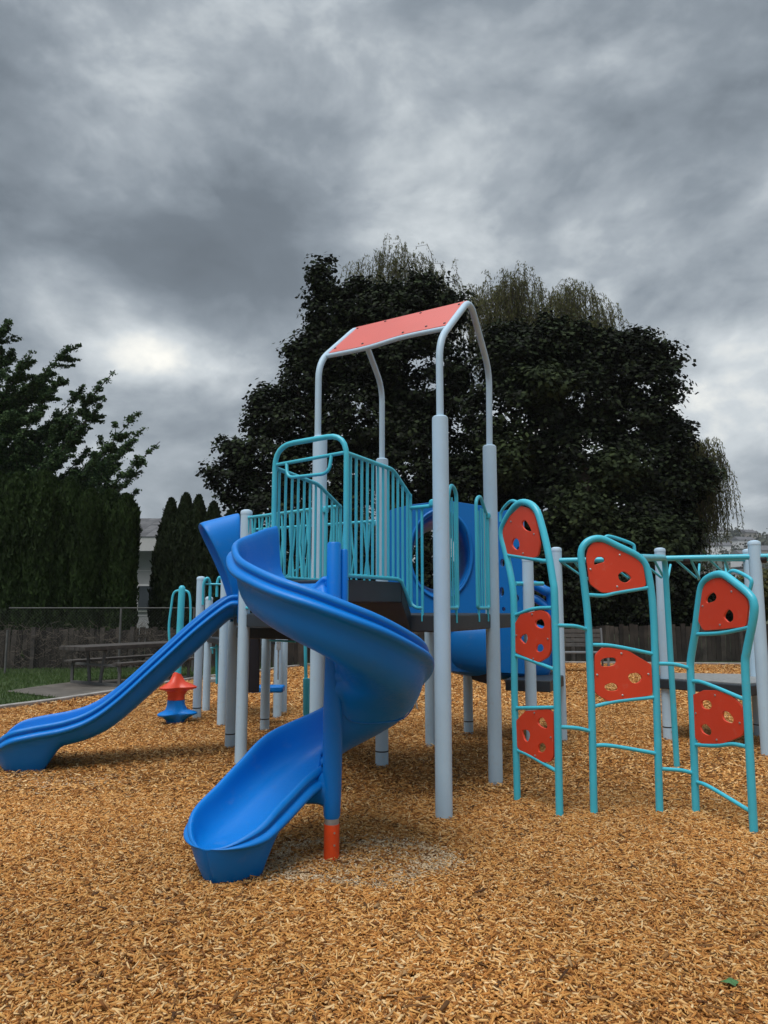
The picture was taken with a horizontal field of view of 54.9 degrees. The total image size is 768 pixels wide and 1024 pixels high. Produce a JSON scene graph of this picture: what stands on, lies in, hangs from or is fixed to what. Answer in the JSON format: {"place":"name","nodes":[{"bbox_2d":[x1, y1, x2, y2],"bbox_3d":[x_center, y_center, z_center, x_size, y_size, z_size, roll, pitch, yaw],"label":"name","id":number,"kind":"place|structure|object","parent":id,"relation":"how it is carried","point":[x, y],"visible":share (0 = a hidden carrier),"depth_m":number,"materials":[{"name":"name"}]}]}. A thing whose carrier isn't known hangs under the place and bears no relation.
{"place":"outdoors","nodes":[
{"label":"outdoors","id":0,"kind":"place"},
{"bbox_2d":[137,518,160,632],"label":"house","id":1,"kind":"structure","parent":0,"point":[149,526],"depth_m":29.89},
{"bbox_2d":[137,584,150,611],"bbox_3d":[-9.500,3.462,29.760,0.900,1.100,0.085,0,-7,0],"label":"window","id":2,"kind":"structure","parent":1,"relation":"in","point":[143,593],"depth_m":29.73,"materials":[{"name":"grey glass"}]},
{"bbox_2d":[0,628,740,704],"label":"lawn","id":3,"kind":"structure","parent":0,"point":[22,687],"depth_m":15.90,"materials":[{"name":"plant"}]},
{"bbox_2d":[0,470,9,629],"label":"arborvitae","id":4,"kind":"object","parent":3,"relation":"on","point":[4,477],"visible":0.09,"depth_m":19.65,"materials":[{"name":"green plant"}]},
{"bbox_2d":[0,470,33,667],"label":"arborvitae","id":5,"kind":"object","parent":3,"relation":"on","point":[13,493],"visible":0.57,"depth_m":18.85,"materials":[{"name":"green plant"}]},
{"bbox_2d":[15,469,62,666],"bbox_3d":[-8.955,1.465,19.236,1.316,5.250,1.326,0,-7,0],"label":"arborvitae","id":6,"kind":"object","parent":3,"relation":"on","point":[39,569],"visible":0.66,"depth_m":18.89,"materials":[{"name":"green plant"}]},
{"bbox_2d":[48,477,82,665],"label":"arborvitae","id":7,"kind":"object","parent":3,"relation":"on","point":[71,491],"visible":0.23,"depth_m":19.18,"materials":[{"name":"green plant"}]},
{"bbox_2d":[0,318,159,497],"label":"tree","id":8,"kind":"object","parent":3,"relation":"on","point":[28,452],"visible":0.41,"depth_m":23.30,"materials":[{"name":"green plant"}]},
{"bbox_2d":[61,487,105,666],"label":"arborvitae","id":9,"kind":"object","parent":3,"relation":"on","point":[86,526],"visible":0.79,"depth_m":18.94,"materials":[{"name":"green plant"}]},
{"bbox_2d":[8,676,186,696],"bbox_3d":[-5.378,3.397,14.605,2.101,0.001,4.339,-3,-8,22],"label":"concrete pad","id":10,"kind":"object","parent":3,"relation":"on","point":[64,689],"visible":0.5,"depth_m":13.61,"materials":[{"name":"grey concrete"}]},
{"bbox_2d":[59,641,203,686],"bbox_3d":[-5.186,3.092,15.220,1.730,0.758,2.850,-5,-9,32],"label":"picnic table","id":11,"kind":"object","parent":10,"relation":"on","point":[104,648],"visible":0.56,"depth_m":14.58,"materials":[{"name":"grey wood"}]},
{"bbox_2d":[0,607,195,672],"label":"chain link fence","id":12,"kind":"object","parent":3,"relation":"on","point":[40,608],"visible":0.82,"depth_m":17.15,"materials":[{"name":"grey metal"}]},
{"bbox_2d":[95,488,118,655],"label":"arborvitae","id":13,"kind":"object","parent":3,"relation":"on","point":[109,496],"visible":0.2,"depth_m":19.25,"materials":[{"name":"green plant"}]},
{"bbox_2d":[102,492,142,662],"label":"arborvitae","id":14,"kind":"object","parent":3,"relation":"on","point":[122,568],"visible":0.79,"depth_m":19.06,"materials":[{"name":"green plant"}]},
{"bbox_2d":[0,627,307,668],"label":"picket fence","id":15,"kind":"object","parent":3,"relation":"on","point":[296,657],"visible":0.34,"depth_m":18.47,"materials":[{"name":"brown wood"}]},
{"bbox_2d":[0,620,174,668],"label":"dry vine","id":16,"kind":"object","parent":15,"relation":"attached to","point":[149,639],"visible":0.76,"depth_m":18.37,"materials":[{"name":"plant"}]},
{"bbox_2d":[0,661,309,704],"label":"grass","id":17,"kind":"structure","parent":3,"relation":"on","point":[46,676],"depth_m":16.00,"materials":[{"name":"green plant"}]},
{"bbox_2d":[144,497,180,652],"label":"arborvitae","id":18,"kind":"object","parent":3,"relation":"on","point":[161,564],"visible":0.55,"depth_m":20.09,"materials":[{"name":"green plant"}]},
{"bbox_2d":[162,492,195,629],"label":"arborvitae","id":19,"kind":"object","parent":3,"relation":"on","point":[182,531],"visible":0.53,"depth_m":20.10,"materials":[{"name":"green plant"}]},
{"bbox_2d":[183,494,206,626],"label":"arborvitae","id":20,"kind":"object","parent":3,"relation":"on","point":[198,514],"visible":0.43,"depth_m":20.16,"materials":[{"name":"green plant"}]},
{"bbox_2d":[195,500,221,661],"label":"arborvitae","id":21,"kind":"object","parent":3,"relation":"on","point":[208,568],"visible":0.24,"depth_m":20.04,"materials":[{"name":"green plant"}]},
{"bbox_2d":[211,508,250,662],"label":"arborvitae","id":22,"kind":"object","parent":3,"relation":"on","point":[230,511],"visible":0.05,"depth_m":20.53,"materials":[{"name":"green plant"}]},
{"bbox_2d":[251,546,307,612],"bbox_3d":[-3.246,2.638,22.058,3.364,3.467,2.519,0,-7,0],"label":"shrub","id":23,"kind":"object","parent":3,"relation":"on","point":[299,573],"visible":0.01,"depth_m":21.82,"materials":[{"name":"green plant"}]},
{"bbox_2d":[260,640,309,662],"bbox_3d":[-3.707,3.591,20.442,3.686,1.166,0.165,1,-7,-5],"label":"picket fence","id":24,"kind":"object","parent":3,"relation":"on","point":[308,657],"visible":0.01,"depth_m":20.53,"materials":[{"name":"brown wood"}]},
{"bbox_2d":[195,253,479,573],"bbox_3d":[-1.343,-2.197,26.005,10.188,14.146,5.357,0,-7,0],"label":"maple tree","id":25,"kind":"object","parent":3,"relation":"on","point":[410,413],"visible":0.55,"depth_m":25.06,"materials":[{"name":"green plant"}]},
{"bbox_2d":[328,524,375,580],"bbox_3d":[-0.719,2.329,22.090,3.203,4.082,2.422,0,-7,0],"label":"shrub","id":26,"kind":"object","parent":3,"relation":"on","point":[358,555],"visible":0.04,"depth_m":21.64,"materials":[{"name":"green plant"}]},
{"bbox_2d":[0,661,740,708],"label":"kerb","id":27,"kind":"structure","parent":3,"relation":"on","point":[64,698],"depth_m":12.41,"materials":[{"name":"concrete"}]},
{"bbox_2d":[338,233,486,579],"bbox_3d":[1.097,-2.791,28.593,6.003,15.901,2.620,0,-7,0],"label":"willow tree","id":28,"kind":"object","parent":3,"relation":"on","point":[380,263],"visible":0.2,"depth_m":28.59,"materials":[{"name":"green plant"}]},
{"bbox_2d":[375,531,453,636],"bbox_3d":[1.279,2.406,22.071,3.747,3.929,2.801,0,-7,0],"label":"shrub","id":29,"kind":"object","parent":3,"relation":"on","point":[428,568],"visible":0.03,"depth_m":21.69,"materials":[{"name":"green plant"}]},
{"bbox_2d":[451,547,543,622],"bbox_3d":[3.263,2.328,22.065,3.616,4.078,2.628,0,-7,0],"label":"shrub","id":30,"kind":"object","parent":3,"relation":"on","point":[536,579],"visible":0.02,"depth_m":21.41,"materials":[{"name":"green plant"}]},
{"bbox_2d":[457,261,558,381],"bbox_3d":[4.735,-2.160,27.500,4.062,14.368,2.616,0,-7,0],"label":"willow tree","id":31,"kind":"object","parent":3,"relation":"on","point":[502,306],"visible":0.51,"depth_m":27.39,"materials":[{"name":"green plant"}]},
{"bbox_2d":[533,533,616,628],"bbox_3d":[5.142,2.476,22.090,3.843,3.795,2.660,0,-7,0],"label":"shrub","id":32,"kind":"object","parent":3,"relation":"on","point":[570,586],"visible":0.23,"depth_m":21.45,"materials":[{"name":"green plant"}]},
{"bbox_2d":[426,305,734,642],"bbox_3d":[6.436,-1.140,24.285,10.134,11.606,4.995,0,-7,0],"label":"maple tree","id":33,"kind":"object","parent":3,"relation":"on","point":[570,425],"visible":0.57,"depth_m":23.92,"materials":[{"name":"green plant"}]},
{"bbox_2d":[469,358,705,642],"bbox_3d":[6.215,-0.194,23.032,7.205,9.408,3.191,0,-7,0],"label":"maple tree","id":34,"kind":"object","parent":3,"relation":"on","point":[588,514],"visible":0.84,"depth_m":22.55,"materials":[{"name":"green plant"}]},
{"bbox_2d":[412,623,767,661],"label":"picket fence","id":35,"kind":"object","parent":3,"relation":"on","point":[713,650],"visible":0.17,"depth_m":20.87,"materials":[{"name":"brown wood"}]},
{"bbox_2d":[537,277,663,468],"bbox_3d":[8.293,-1.976,27.686,5.386,14.051,2.639,0,-7,0],"label":"willow tree","id":36,"kind":"object","parent":3,"relation":"on","point":[564,303],"visible":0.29,"depth_m":27.59,"materials":[{"name":"green plant"}]},
{"bbox_2d":[567,536,679,630],"bbox_3d":[6.958,2.506,22.020,3.453,3.715,2.581,0,-7,0],"label":"shrub","id":37,"kind":"object","parent":3,"relation":"on","point":[619,609],"visible":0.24,"depth_m":21.44,"materials":[{"name":"green plant"}]},
{"bbox_2d":[618,538,714,635],"bbox_3d":[8.387,2.561,22.085,3.318,3.621,2.453,0,-7,0],"label":"shrub","id":38,"kind":"object","parent":3,"relation":"on","point":[680,577],"visible":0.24,"depth_m":21.51,"materials":[{"name":"green plant"}]},
{"bbox_2d":[605,433,744,649],"bbox_3d":[9.320,0.948,25.592,5.619,7.712,2.664,0,-7,0],"label":"willow tree","id":39,"kind":"object","parent":3,"relation":"on","point":[704,512],"visible":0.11,"depth_m":24.85,"materials":[{"name":"green plant"}]},
{"bbox_2d":[671,568,743,658],"bbox_3d":[9.750,3.007,21.929,2.832,2.704,2.273,0,-7,0],"label":"shrub","id":40,"kind":"object","parent":3,"relation":"on","point":[729,616],"visible":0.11,"depth_m":21.53,"materials":[{"name":"green plant"}]},
{"bbox_2d":[733,566,767,620],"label":"shrub","id":41,"kind":"object","parent":3,"relation":"on","point":[765,577],"visible":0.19,"depth_m":21.84,"materials":[{"name":"green plant"}]},
{"bbox_2d":[0,665,767,1023],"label":"chip ground","id":42,"kind":"structure","parent":0,"point":[210,785],"depth_m":6.26,"materials":[{"name":"brown wood"}]},
{"bbox_2d":[157,585,196,724],"bbox_3d":[-2.693,1.895,9.818,0.478,1.830,0.517,0,-7,0],"label":"spinner","id":43,"kind":"object","parent":42,"relation":"on","point":[176,687],"visible":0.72,"depth_m":9.68,"materials":[{"name":"blue plastic"}]},
{"bbox_2d":[0,301,563,883],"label":"play tower","id":44,"kind":"structure","parent":42,"relation":"on","point":[376,663],"depth_m":5.60,"materials":[{"name":"paint"}]},
{"bbox_2d":[0,790,767,1023],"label":"wood chips","id":45,"kind":"object","parent":42,"relation":"on","point":[708,870],"visible":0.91,"depth_m":3.61,"materials":[{"name":"brown wood"}]},
{"bbox_2d":[721,977,739,985],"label":"fallen leaf","id":46,"kind":"object","parent":45,"relation":"on","point":[734,982],"visible":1,"depth_m":2.92,"materials":[{"name":"green plant"}]},
{"bbox_2d":[0,705,767,794],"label":"wood chips","id":47,"kind":"object","parent":42,"relation":"on","point":[418,713],"visible":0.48,"depth_m":7.49,"materials":[{"name":"brown wood"}]},
{"bbox_2d":[0,748,767,1023],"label":"bark chunks","id":48,"kind":"object","parent":42,"relation":"on","point":[424,1017],"visible":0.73,"depth_m":3.99,"materials":[{"name":"brown wood"}]},
{"bbox_2d":[23,662,751,707],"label":"wood chips","id":49,"kind":"object","parent":42,"relation":"on","point":[722,669],"visible":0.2,"depth_m":12.85,"materials":[{"name":"brown wood"}]},
{"bbox_2d":[564,628,609,665],"bbox_3d":[4.371,3.285,17.603,1.829,1.027,0.576,0,-7,0],"label":"park bench","id":50,"kind":"object","parent":42,"relation":"on","point":[582,639],"visible":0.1,"depth_m":17.84,"materials":[{"name":"wood"}]},
{"bbox_2d":[498,499,758,833],"bbox_3d":[1.875,1.116,6.052,1.845,2.446,2.244,0,-7,0],"label":"climbing frame","id":51,"kind":"object","parent":42,"relation":"on","point":[737,597],"visible":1,"depth_m":5.53,"materials":[{"name":"teal paint"}]},
{"bbox_2d":[540,540,767,756],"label":"monkey bars","id":52,"kind":"object","parent":42,"relation":"on","point":[752,558],"visible":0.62,"depth_m":8.34,"materials":[{"name":"paint"}]},
{"bbox_2d":[0,0,767,561],"label":"sky","id":53,"kind":"structure","parent":0,"point":[171,170],"materials":[{"name":"grey"}]},
{"bbox_2d":[700,540,767,573],"bbox_3d":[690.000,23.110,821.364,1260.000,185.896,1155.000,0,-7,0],"label":"hills","id":54,"kind":"structure","parent":0,"point":[720,564],"depth_m":475.03,"materials":[{"name":"grey"}]},
{"bbox_2d":[705,542,730,554],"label":"hillside house","id":55,"kind":"structure","parent":54,"relation":"on","point":[727,545],"depth_m":497.41,"materials":[{"name":"white"}]},
{"bbox_2d":[710,528,729,539],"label":"hillside house","id":56,"kind":"structure","parent":54,"relation":"on","point":[721,532],"depth_m":573.68,"materials":[{"name":"white"}]},
{"bbox_2d":[701,525,767,580],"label":"hillside trees","id":57,"kind":"object","parent":54,"relation":"on","point":[760,537],"visible":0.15,"depth_m":537.05,"materials":[{"name":"plant"}]},
{"bbox_2d":[730,550,742,566],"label":"hillside house","id":58,"kind":"structure","parent":54,"relation":"on","point":[736,564],"depth_m":453.45,"materials":[{"name":"white"}]},
{"bbox_2d":[730,537,754,548],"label":"hillside house","id":59,"kind":"structure","parent":54,"relation":"on","point":[736,540],"depth_m":513.80,"materials":[{"name":"white"}]},
{"bbox_2d":[737,529,757,538],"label":"hillside house","id":60,"kind":"structure","parent":54,"relation":"on","point":[746,533],"depth_m":553.85,"materials":[{"name":"beige"}]},
{"bbox_2d":[761,547,767,561],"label":"hillside house","id":61,"kind":"structure","parent":54,"relation":"on","point":[764,550],"depth_m":448.84,"materials":[{"name":"beige"}]}
]}

